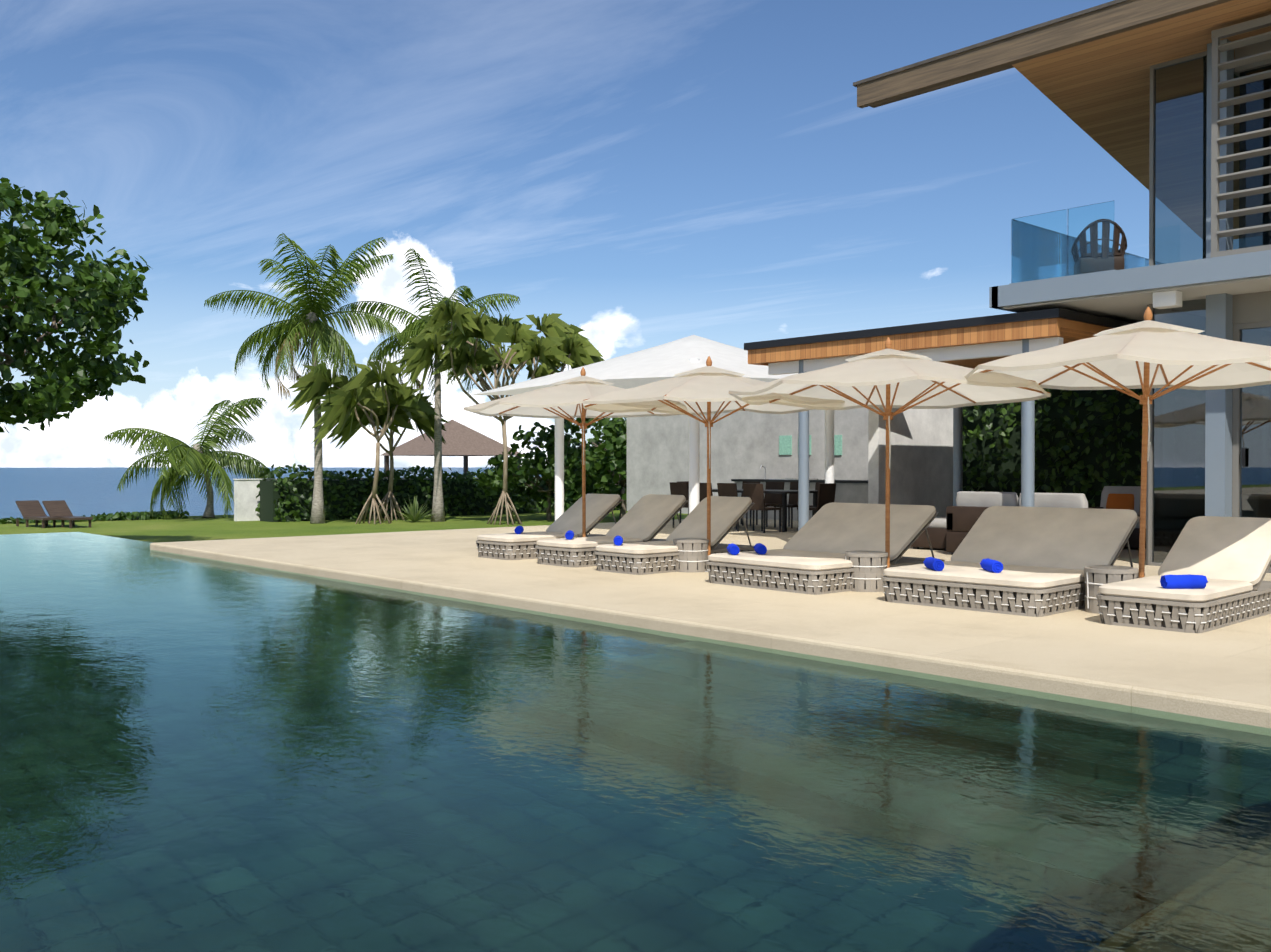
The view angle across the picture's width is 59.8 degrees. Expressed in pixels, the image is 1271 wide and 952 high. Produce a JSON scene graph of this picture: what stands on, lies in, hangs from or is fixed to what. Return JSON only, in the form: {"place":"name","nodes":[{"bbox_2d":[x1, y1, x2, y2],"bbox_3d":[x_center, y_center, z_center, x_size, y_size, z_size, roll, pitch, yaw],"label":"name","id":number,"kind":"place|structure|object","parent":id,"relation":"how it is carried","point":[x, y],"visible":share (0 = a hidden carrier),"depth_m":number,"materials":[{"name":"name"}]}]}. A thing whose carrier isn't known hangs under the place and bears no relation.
{"place":"outdoors","nodes":[
{"label":"outdoors","id":0,"kind":"place"},
{"bbox_2d":[0,467,541,518],"bbox_3d":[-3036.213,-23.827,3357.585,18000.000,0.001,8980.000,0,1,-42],"label":"sea","id":1,"kind":"structure","parent":0,"point":[88,492],"depth_m":163.35,"materials":[{"name":"liquid"}]},
{"bbox_2d":[0,510,687,542],"bbox_3d":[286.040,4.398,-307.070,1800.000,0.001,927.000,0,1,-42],"label":"ground","id":2,"kind":"structure","parent":0,"point":[200,528],"depth_m":35.62,"materials":[{"name":"green plant"}]},
{"bbox_2d":[15,500,63,527],"bbox_3d":[-19.043,1.216,35.370,1.932,0.827,0.700,0,1,38],"label":"beach sunbed","id":3,"kind":"object","parent":2,"relation":"on","point":[31,510],"visible":0.98,"depth_m":35.63,"materials":[{"name":"brown wood"}]},
{"bbox_2d":[42,500,92,527],"bbox_3d":[-18.166,1.216,35.346,1.932,0.827,0.700,0,1,38],"label":"beach sunbed","id":4,"kind":"object","parent":2,"relation":"on","point":[60,509],"visible":0.83,"depth_m":35.60,"materials":[{"name":"brown wood"}]},
{"bbox_2d":[0,177,150,433],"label":"shade tree","id":5,"kind":"object","parent":2,"relation":"on","point":[89,301],"visible":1,"depth_m":21.74,"materials":[{"name":"green plant"}]},
{"bbox_2d":[0,510,188,523],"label":"beach scrub bushes","id":6,"kind":"object","parent":2,"relation":"on","point":[122,515],"visible":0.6,"depth_m":39.93,"materials":[{"name":"green plant"}]},
{"bbox_2d":[104,397,274,519],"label":"young coconut palm","id":7,"kind":"object","parent":2,"relation":"on","point":[198,459],"visible":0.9,"depth_m":40.49,"materials":[{"name":"green plant"}]},
{"bbox_2d":[204,232,403,522],"bbox_3d":[-10.880,-3.078,37.205,5.944,9.409,5.382,0,0,22],"label":"coconut palm","id":8,"kind":"object","parent":2,"relation":"on","point":[305,321],"visible":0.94,"depth_m":36.80,"materials":[{"name":"green plant"}]},
{"bbox_2d":[287,358,438,523],"bbox_3d":[-9.304,-1.165,37.536,5.083,5.580,4.776,0,1,-42],"label":"pandanus","id":9,"kind":"object","parent":2,"relation":"on","point":[340,403],"visible":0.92,"depth_m":36.54,"materials":[{"name":"green plant"}]},
{"bbox_2d":[233,477,541,520],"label":"boundary wall","id":10,"kind":"structure","parent":2,"relation":"on","point":[246,500],"depth_m":39.29,"materials":[{"name":"white paint"}]},
{"bbox_2d":[327,384,448,520],"bbox_3d":[-8.846,-1.049,39.817,4.364,5.308,3.871,0,0,-10],"label":"pandanus","id":11,"kind":"object","parent":2,"relation":"on","point":[403,420],"visible":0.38,"depth_m":39.60,"materials":[{"name":"green plant"}]},
{"bbox_2d":[396,496,434,521],"bbox_3d":[-7.663,1.097,38.321,1.651,1.018,1.517,0,0,17],"label":"agave plant","id":12,"kind":"object","parent":2,"relation":"on","point":[414,514],"visible":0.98,"depth_m":38.25,"materials":[{"name":"green plant"}]},
{"bbox_2d":[337,248,520,521],"bbox_3d":[-6.831,-3.033,39.104,5.851,9.278,5.084,0,1,30],"label":"coconut palm","id":13,"kind":"object","parent":2,"relation":"on","point":[415,327],"visible":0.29,"depth_m":38.61,"materials":[{"name":"green plant"}]},
{"bbox_2d":[255,463,626,521],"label":"boundary hedge","id":14,"kind":"object","parent":2,"relation":"on","point":[285,499],"visible":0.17,"depth_m":40.74,"materials":[{"name":"green plant"}]},
{"bbox_2d":[393,296,603,524],"bbox_3d":[-4.439,-2.106,36.513,6.830,7.478,7.499,0,1,-42],"label":"pandanus","id":15,"kind":"object","parent":2,"relation":"on","point":[563,343],"visible":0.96,"depth_m":35.84,"materials":[{"name":"green plant"}]},
{"bbox_2d":[473,422,615,519],"bbox_3d":[-3.307,-0.172,39.672,5.391,3.560,5.498,0,1,-42],"label":"bush","id":16,"kind":"object","parent":2,"relation":"on","point":[490,481],"visible":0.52,"depth_m":38.72,"materials":[{"name":"green plant"}]},
{"bbox_2d":[544,436,596,470],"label":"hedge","id":17,"kind":"object","parent":2,"relation":"on","point":[553,456],"depth_m":56.76,"materials":[{"name":"green plant"}]},
{"bbox_2d":[519,417,626,519],"bbox_3d":[-0.510,-0.657,40.085,6.933,4.531,6.788,0,1,-42],"label":"garden tree","id":18,"kind":"object","parent":2,"relation":"on","point":[613,431],"visible":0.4,"depth_m":37.83,"materials":[{"name":"green plant"}]},
{"bbox_2d":[0,0,1148,467],"label":"sky","id":19,"kind":"structure","parent":0,"point":[642,174],"materials":[{"name":"blue"}]},
{"bbox_2d":[150,518,1270,727],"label":"deck terrace","id":20,"kind":"structure","parent":0,"point":[1223,674],"depth_m":8.09,"materials":[{"name":"beige stone"}]},
{"bbox_2d":[476,494,622,559],"bbox_3d":[-1.028,0.622,14.099,1.988,0.759,0.774,0,1,-43],"label":"sunlounger","id":21,"kind":"object","parent":20,"relation":"on","point":[519,544],"visible":0.71,"depth_m":13.95,"materials":[{"name":"grey"}]},
{"bbox_2d":[464,367,686,536],"bbox_3d":[-0.639,-0.164,13.562,2.679,2.341,2.680,0,1,-30],"label":"parasol","id":22,"kind":"object","parent":20,"relation":"on","point":[564,399],"visible":0.77,"depth_m":13.35,"materials":[{"name":"beige fabric"}]},
{"bbox_2d":[535,494,687,567],"bbox_3d":[-0.212,0.622,13.154,1.988,0.773,0.774,0,1,-43],"label":"sunlounger","id":23,"kind":"object","parent":20,"relation":"on","point":[647,518],"visible":0.6,"depth_m":13.10,"materials":[{"name":"grey"}]},
{"bbox_2d":[472,335,833,520],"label":"canopy pavilion","id":24,"kind":"structure","parent":20,"relation":"on","point":[657,363],"depth_m":18.86,"materials":[{"name":"white paint"}]},
{"bbox_2d":[594,496,754,574],"bbox_3d":[0.500,0.630,12.310,1.988,0.772,0.774,0,1,-43],"label":"sunlounger","id":25,"kind":"object","parent":20,"relation":"on","point":[655,557],"visible":0.65,"depth_m":12.15,"materials":[{"name":"grey"}]},
{"bbox_2d":[673,538,708,572],"bbox_3d":[0.600,0.846,11.867,0.388,0.346,0.388,0,1,-42],"label":"drum side table","id":26,"kind":"object","parent":20,"relation":"on","point":[693,556],"visible":0.83,"depth_m":11.71,"materials":[{"name":"grey wicker"}]},
{"bbox_2d":[583,356,844,571],"bbox_3d":[0.785,-0.130,11.826,2.758,2.300,2.758,-1,1,-42],"label":"parasol","id":27,"kind":"object","parent":20,"relation":"on","point":[703,391],"visible":0.81,"depth_m":11.44,"materials":[{"name":"beige fabric"}]},
{"bbox_2d":[670,481,835,532],"bbox_3d":[2.118,0.534,20.098,2.006,0.837,3.466,0,1,-42],"label":"dining set","id":28,"kind":"object","parent":20,"relation":"on","point":[775,497],"visible":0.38,"depth_m":19.33,"materials":[{"name":"black metal"}]},
{"bbox_2d":[627,408,952,520],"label":"wall","id":29,"kind":"structure","parent":20,"relation":"on","point":[761,448],"depth_m":23.52,"materials":[{"name":"concrete"}]},
{"bbox_2d":[706,502,944,594],"bbox_3d":[1.860,0.658,10.764,1.988,0.740,1.434,0,1,-40],"label":"lounge chair","id":30,"kind":"object","parent":20,"relation":"on","point":[809,558],"visible":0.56,"depth_m":10.58,"materials":[{"name":"grey"}]},
{"bbox_2d":[845,551,887,591],"bbox_3d":[2.094,0.861,10.033,0.388,0.346,0.388,0,1,-42],"label":"drum side table","id":31,"kind":"object","parent":20,"relation":"on","point":[868,567],"visible":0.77,"depth_m":9.87,"materials":[{"name":"grey wicker"}]},
{"bbox_2d":[729,337,1050,567],"bbox_3d":[2.305,-0.115,10.090,2.680,2.302,2.680,0,1,26],"label":"parasol","id":32,"kind":"object","parent":20,"relation":"on","point":[887,379],"visible":0.94,"depth_m":10.06,"materials":[{"name":"beige fabric"}]},
{"bbox_2d":[910,517,946,550],"bbox_3d":[4.171,0.784,15.043,0.650,0.420,0.650,0,1,-42],"label":"lounge ottoman","id":33,"kind":"object","parent":20,"relation":"on","point":[936,529],"visible":0.29,"depth_m":14.77,"materials":[{"name":"fabric"}]},
{"bbox_2d":[744,308,1132,530],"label":"garden pavilion","id":34,"kind":"structure","parent":20,"relation":"on","point":[973,343],"depth_m":13.73,"materials":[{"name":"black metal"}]},
{"bbox_2d":[881,506,1144,616],"bbox_3d":[3.212,0.663,9.348,1.988,0.753,1.434,0,1,-44],"label":"lounge chair","id":35,"kind":"object","parent":20,"relation":"on","point":[1023,561],"visible":0.83,"depth_m":9.15,"materials":[{"name":"grey fabric"}]},
{"bbox_2d":[946,491,1087,554],"bbox_3d":[4.847,0.602,13.664,0.800,0.806,1.800,0,1,-42],"label":"sofa","id":36,"kind":"object","parent":20,"relation":"on","point":[963,515],"visible":0.42,"depth_m":13.79,"materials":[{"name":"fabric"}]},
{"bbox_2d":[963,388,1142,506],"bbox_3d":[9.754,-0.777,19.405,2.356,3.629,9.035,0,1,-42],"label":"hedge","id":37,"kind":"object","parent":20,"relation":"on","point":[1088,443],"visible":0.29,"depth_m":20.34,"materials":[{"name":"green plant"}]},
{"bbox_2d":[1084,565,1137,613],"bbox_3d":[3.658,0.873,8.509,0.388,0.346,0.388,0,1,-42],"label":"drum side table","id":38,"kind":"object","parent":20,"relation":"on","point":[1096,576],"visible":0.52,"depth_m":8.41,"materials":[{"name":"grey wicker"}]},
{"bbox_2d":[1088,486,1145,548],"bbox_3d":[7.020,0.571,15.026,0.850,0.845,1.700,0,1,-42],"label":"lounge sofa","id":39,"kind":"object","parent":20,"relation":"on","point":[1120,497],"visible":0.19,"depth_m":15.44,"materials":[{"name":"fabric"}]},
{"bbox_2d":[964,307,1270,577],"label":"parasol","id":40,"kind":"object","parent":20,"relation":"on","point":[1147,355],"visible":0.92,"depth_m":8.51,"materials":[{"name":"beige fabric"}]},
{"bbox_2d":[989,15,1270,572],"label":"villa","id":41,"kind":"object","parent":20,"relation":"on","point":[1228,282],"depth_m":11.76,"materials":[{"name":"white paint"}]},
{"bbox_2d":[853,0,1270,189],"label":"roof","id":42,"kind":"structure","parent":41,"relation":"attached to","point":[1087,71],"depth_m":12.52,"materials":[{"name":"brown wood"}]},
{"bbox_2d":[1010,201,1148,283],"bbox_3d":[8.325,-2.611,15.630,9.610,0.800,1.240,0,1,-42],"label":"glass railing","id":43,"kind":"object","parent":41,"relation":"on","point":[1036,251],"visible":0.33,"depth_m":13.18,"materials":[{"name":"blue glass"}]},
{"bbox_2d":[1071,219,1126,274],"bbox_3d":[5.327,-2.546,12.700,0.603,0.718,0.501,0,0,13],"label":"balcony armchair","id":44,"kind":"object","parent":41,"relation":"on","point":[1118,256],"visible":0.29,"depth_m":12.52,"materials":[{"name":"wood"}]},
{"bbox_2d":[1152,56,1270,566],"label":"window","id":45,"kind":"structure","parent":41,"relation":"attached to","point":[1180,126],"depth_m":12.23,"materials":[{"name":"glass"}]},
{"bbox_2d":[1096,516,1270,632],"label":"sunlounger","id":46,"kind":"object","parent":20,"relation":"on","point":[1212,572],"visible":1,"depth_m":8.01,"materials":[{"name":"grey fabric"}]},
{"bbox_3d":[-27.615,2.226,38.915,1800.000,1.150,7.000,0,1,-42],"label":"beach sand","id":47,"kind":"object","parent":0,"visible":0},
{"bbox_2d":[380,420,521,477],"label":"gazebo","id":48,"kind":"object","parent":47,"relation":"on","point":[464,441],"visible":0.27,"depth_m":60.00,"materials":[{"name":"brown"}]},
{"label":"pool basin","id":49,"kind":"structure","parent":0,"visible":0},
{"bbox_2d":[0,532,1270,951],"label":"pool water","id":50,"kind":"structure","parent":49,"relation":"in","point":[200,754],"depth_m":4.17,"materials":[{"name":"teal liquid"}]}
]}

